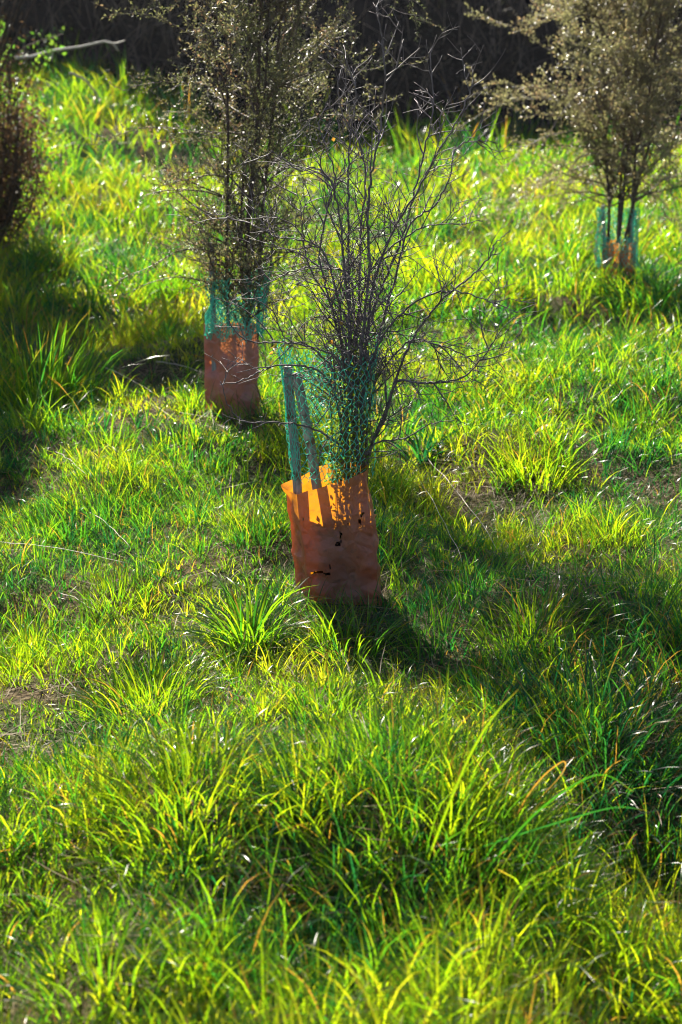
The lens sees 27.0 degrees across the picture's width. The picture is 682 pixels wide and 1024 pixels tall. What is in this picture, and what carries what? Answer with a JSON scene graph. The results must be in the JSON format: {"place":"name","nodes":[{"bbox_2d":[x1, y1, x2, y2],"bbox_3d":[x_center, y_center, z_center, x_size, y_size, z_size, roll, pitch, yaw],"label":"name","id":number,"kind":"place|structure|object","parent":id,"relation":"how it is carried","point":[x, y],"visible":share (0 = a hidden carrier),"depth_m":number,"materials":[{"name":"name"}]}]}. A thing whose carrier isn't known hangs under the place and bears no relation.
{"place":"outdoors","nodes":[
{"label":"outdoors","id":0,"kind":"place"},
{"bbox_2d":[0,23,681,1023],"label":"ground","id":1,"kind":"structure","parent":0,"point":[20,694],"depth_m":4.46,"materials":[{"name":"green plant"}]},
{"bbox_2d":[0,0,67,255],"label":"dry shrub","id":2,"kind":"object","parent":1,"relation":"on","point":[13,172],"visible":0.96,"depth_m":10.90,"materials":[{"name":"brown plant"}]},
{"bbox_2d":[0,16,80,159],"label":"bramble","id":3,"kind":"object","parent":1,"relation":"on","point":[73,139],"visible":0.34,"depth_m":14.49,"materials":[{"name":"green plant"}]},
{"bbox_2d":[0,541,125,562],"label":"dry stalk","id":4,"kind":"object","parent":1,"relation":"on","point":[59,548],"visible":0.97,"depth_m":4.74,"materials":[{"name":"beige plant"}]},
{"bbox_2d":[0,296,166,419],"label":"grass tussock","id":5,"kind":"object","parent":1,"relation":"on","point":[50,365],"depth_m":7.06,"materials":[{"name":"green plant"}]},
{"bbox_2d":[70,71,99,103],"bbox_3d":[-2.731,-4.532,15.203,0.328,0.341,0.052,-9,20,-25],"label":"grass blade","id":6,"kind":"object","parent":1,"relation":"on","point":[82,78],"visible":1,"depth_m":15.17,"materials":[{"name":"green plant"}]},
{"bbox_2d":[0,863,227,1023],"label":"grass tussock","id":7,"kind":"object","parent":1,"relation":"on","point":[98,975],"depth_m":2.49,"materials":[{"name":"green plant"}]},
{"bbox_2d":[102,366,152,392],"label":"dry stalk","id":8,"kind":"object","parent":1,"relation":"on","point":[128,378],"visible":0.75,"depth_m":7.35,"materials":[{"name":"beige plant"}]},
{"bbox_2d":[41,623,245,734],"bbox_3d":[-0.520,0.451,3.760,0.546,0.224,0.573,0,18,0],"label":"grass tussock","id":9,"kind":"object","parent":1,"relation":"on","point":[128,691],"depth_m":3.79,"materials":[{"name":"green plant"}]},
{"bbox_2d":[31,698,327,907],"bbox_3d":[-0.306,0.574,2.911,0.652,0.263,0.624,0,18,0],"label":"grass tussock","id":10,"kind":"object","parent":1,"relation":"on","point":[190,748],"depth_m":2.92,"materials":[{"name":"green plant"}]},
{"bbox_2d":[156,361,204,373],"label":"dry stalk","id":11,"kind":"object","parent":1,"relation":"on","point":[177,364],"visible":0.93,"depth_m":8.06,"materials":[{"name":"grey plant"}]},
{"bbox_2d":[209,243,216,411],"bbox_3d":[-0.602,-0.846,6.697,0.030,0.835,0.024,3,18,11],"label":"wooden stake","id":12,"kind":"object","parent":1,"relation":"on","point":[212,361],"visible":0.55,"depth_m":6.65,"materials":[{"name":"brown wood"}]},
{"bbox_2d":[204,266,269,343],"bbox_3d":[-0.485,-0.973,6.641,0.313,0.348,0.234,0,18,0],"label":"plastic netting","id":13,"kind":"object","parent":12,"relation":"attached to","point":[208,315],"visible":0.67,"depth_m":6.59,"materials":[{"name":"teal plastic"}]},
{"bbox_2d":[204,322,259,416],"bbox_3d":[-0.508,-0.674,6.770,0.239,0.462,0.206,12,21,34],"label":"tree guard","id":14,"kind":"object","parent":1,"relation":"on","point":[216,347],"visible":0.74,"depth_m":6.70,"materials":[{"name":"brown plastic"}]},
{"bbox_2d":[144,561,336,674],"bbox_3d":[-0.291,0.304,4.151,0.564,0.303,0.583,0,18,0],"label":"grass tussock","id":15,"kind":"object","parent":1,"relation":"on","point":[241,631],"depth_m":4.16,"materials":[{"name":"green plant"}]},
{"bbox_2d":[75,0,445,344],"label":"leaved tree","id":16,"kind":"object","parent":1,"relation":"on","point":[279,80],"visible":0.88,"depth_m":6.38,"materials":[{"name":"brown plant"}]},
{"bbox_2d":[284,366,303,519],"bbox_3d":[-0.132,-0.075,4.357,0.034,0.778,0.124,10,20,29],"label":"wooden stake","id":17,"kind":"object","parent":1,"relation":"on","point":[297,486],"visible":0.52,"depth_m":4.28,"materials":[{"name":"wood"}]},
{"bbox_2d":[276,339,379,484],"bbox_3d":[-0.038,-0.313,4.286,0.310,0.435,0.188,0,18,0],"label":"plastic netting","id":18,"kind":"object","parent":17,"relation":"attached to","point":[314,375],"visible":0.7,"depth_m":4.23,"materials":[{"name":"teal plastic"}]},
{"bbox_2d":[293,372,329,573],"bbox_3d":[-0.071,-0.068,4.394,0.161,0.746,0.034,-6,18,-17],"label":"wooden stake","id":19,"kind":"object","parent":1,"relation":"on","point":[308,444],"visible":0.36,"depth_m":4.32,"materials":[{"name":"wood"}]},
{"bbox_2d":[281,463,381,604],"bbox_3d":[-0.025,0.067,4.420,0.322,0.467,0.205,0,18,0],"label":"tree guard","id":20,"kind":"object","parent":1,"relation":"on","point":[315,537],"visible":0.94,"depth_m":4.35,"materials":[{"name":"plastic"}]},
{"bbox_2d":[0,0,681,145],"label":"hedge","id":21,"kind":"object","parent":1,"relation":"on","point":[153,41],"visible":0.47,"depth_m":19.81,"materials":[{"name":"brown plant"}]},
{"bbox_2d":[16,40,124,59],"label":"dead branch","id":22,"kind":"object","parent":21,"relation":"in","point":[68,48],"visible":0.93,"depth_m":15.50,"materials":[{"name":"grey wood"}]},
{"bbox_2d":[314,342,378,575],"bbox_3d":[0.006,-0.114,4.348,0.217,0.840,0.180,0,18,0],"label":"mesh tree guard","id":23,"kind":"object","parent":1,"relation":"on","point":[335,449],"visible":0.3,"depth_m":4.28,"materials":[{"name":"green plastic"}]},
{"bbox_2d":[268,574,432,678],"bbox_3d":[0.010,0.311,4.059,0.544,0.220,0.556,7,19,21],"label":"grass tussock","id":24,"kind":"object","parent":1,"relation":"on","point":[348,633],"depth_m":4.09,"materials":[{"name":"green plant"}]},
{"bbox_2d":[171,0,542,542],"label":"bare shrub","id":25,"kind":"object","parent":1,"relation":"on","point":[351,324],"visible":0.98,"depth_m":4.18,"materials":[{"name":"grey plant"}]},
{"bbox_2d":[368,443,450,509],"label":"grass tussock","id":26,"kind":"object","parent":1,"relation":"on","point":[390,480],"depth_m":5.71,"materials":[{"name":"green plant"}]},
{"bbox_2d":[375,421,465,465],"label":"strap leaved weed","id":27,"kind":"object","parent":1,"relation":"on","point":[418,446],"visible":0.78,"depth_m":6.00,"materials":[{"name":"green plant"}]},
{"bbox_2d":[220,677,646,976],"bbox_3d":[0.176,0.543,2.850,0.874,0.503,0.896,0,18,0],"label":"grass tussock","id":28,"kind":"object","parent":1,"relation":"on","point":[540,827],"depth_m":2.87,"materials":[{"name":"green plant"}]},
{"bbox_2d":[422,485,460,556],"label":"dry stalk","id":29,"kind":"object","parent":1,"relation":"on","point":[442,519],"visible":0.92,"depth_m":5.11,"materials":[{"name":"beige plant"}]},
{"bbox_2d":[428,459,495,547],"bbox_3d":[0.454,-0.049,5.431,0.014,0.048,1.016,-3,18,-10],"label":"dry stalk","id":30,"kind":"object","parent":1,"relation":"on","point":[462,498],"visible":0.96,"depth_m":5.41,"materials":[{"name":"beige plant"}]},
{"bbox_2d":[467,134,583,190],"bbox_3d":[2.147,-3.906,15.838,1.557,0.616,1.458,0,18,0],"label":"grass tussock","id":31,"kind":"object","parent":1,"relation":"on","point":[537,159],"depth_m":15.69,"materials":[{"name":"green plant"}]},
{"bbox_2d":[428,553,640,679],"bbox_3d":[0.529,0.290,3.906,0.610,0.242,0.618,0,18,0],"label":"grass tussock","id":32,"kind":"object","parent":1,"relation":"on","point":[549,602],"depth_m":3.94,"materials":[{"name":"green plant"}]},
{"bbox_2d":[448,622,681,872],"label":"grass tussock","id":33,"kind":"object","parent":1,"relation":"on","point":[644,684],"depth_m":3.40,"materials":[{"name":"green plant"}]},
{"bbox_2d":[450,0,681,253],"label":"leaved tree","id":34,"kind":"object","parent":1,"relation":"on","point":[641,115],"visible":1,"depth_m":9.95,"materials":[{"name":"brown plant"}]},
{"bbox_2d":[601,205,606,245],"bbox_3d":[1.911,-1.891,10.289,0.100,0.646,0.034,0,18,0],"label":"wooden stake","id":35,"kind":"object","parent":1,"relation":"on","point":[602,212],"visible":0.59,"depth_m":10.21,"materials":[{"name":"wood"}]},
{"bbox_2d":[600,239,635,286],"bbox_3d":[2.011,-1.781,10.356,0.258,0.393,0.164,0,18,0],"label":"tree guard","id":36,"kind":"object","parent":1,"relation":"on","point":[614,252],"visible":0.4,"depth_m":10.28,"materials":[{"name":"orange plastic"}]},
{"bbox_2d":[560,250,681,326],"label":"grass tussock","id":37,"kind":"object","parent":1,"relation":"on","point":[656,303],"depth_m":9.60,"materials":[{"name":"green plant"}]},
{"bbox_2d":[629,177,634,242],"bbox_3d":[2.105,-2.000,10.297,0.048,0.845,0.034,3,18,11],"label":"wooden stake","id":38,"kind":"object","parent":1,"relation":"on","point":[631,228],"visible":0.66,"depth_m":10.25,"materials":[{"name":"brown wood"}]},
{"bbox_2d":[594,207,639,268],"bbox_3d":[2.003,-1.982,10.283,0.334,0.438,0.246,0,18,0],"label":"plastic netting","id":39,"kind":"object","parent":38,"relation":"attached to","point":[597,256],"visible":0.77,"depth_m":10.24,"materials":[{"name":"teal plastic"}]},
{"bbox_2d":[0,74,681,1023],"bbox_3d":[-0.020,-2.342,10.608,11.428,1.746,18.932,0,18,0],"label":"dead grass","id":40,"kind":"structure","parent":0,"point":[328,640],"depth_m":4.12,"materials":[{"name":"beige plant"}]}
]}

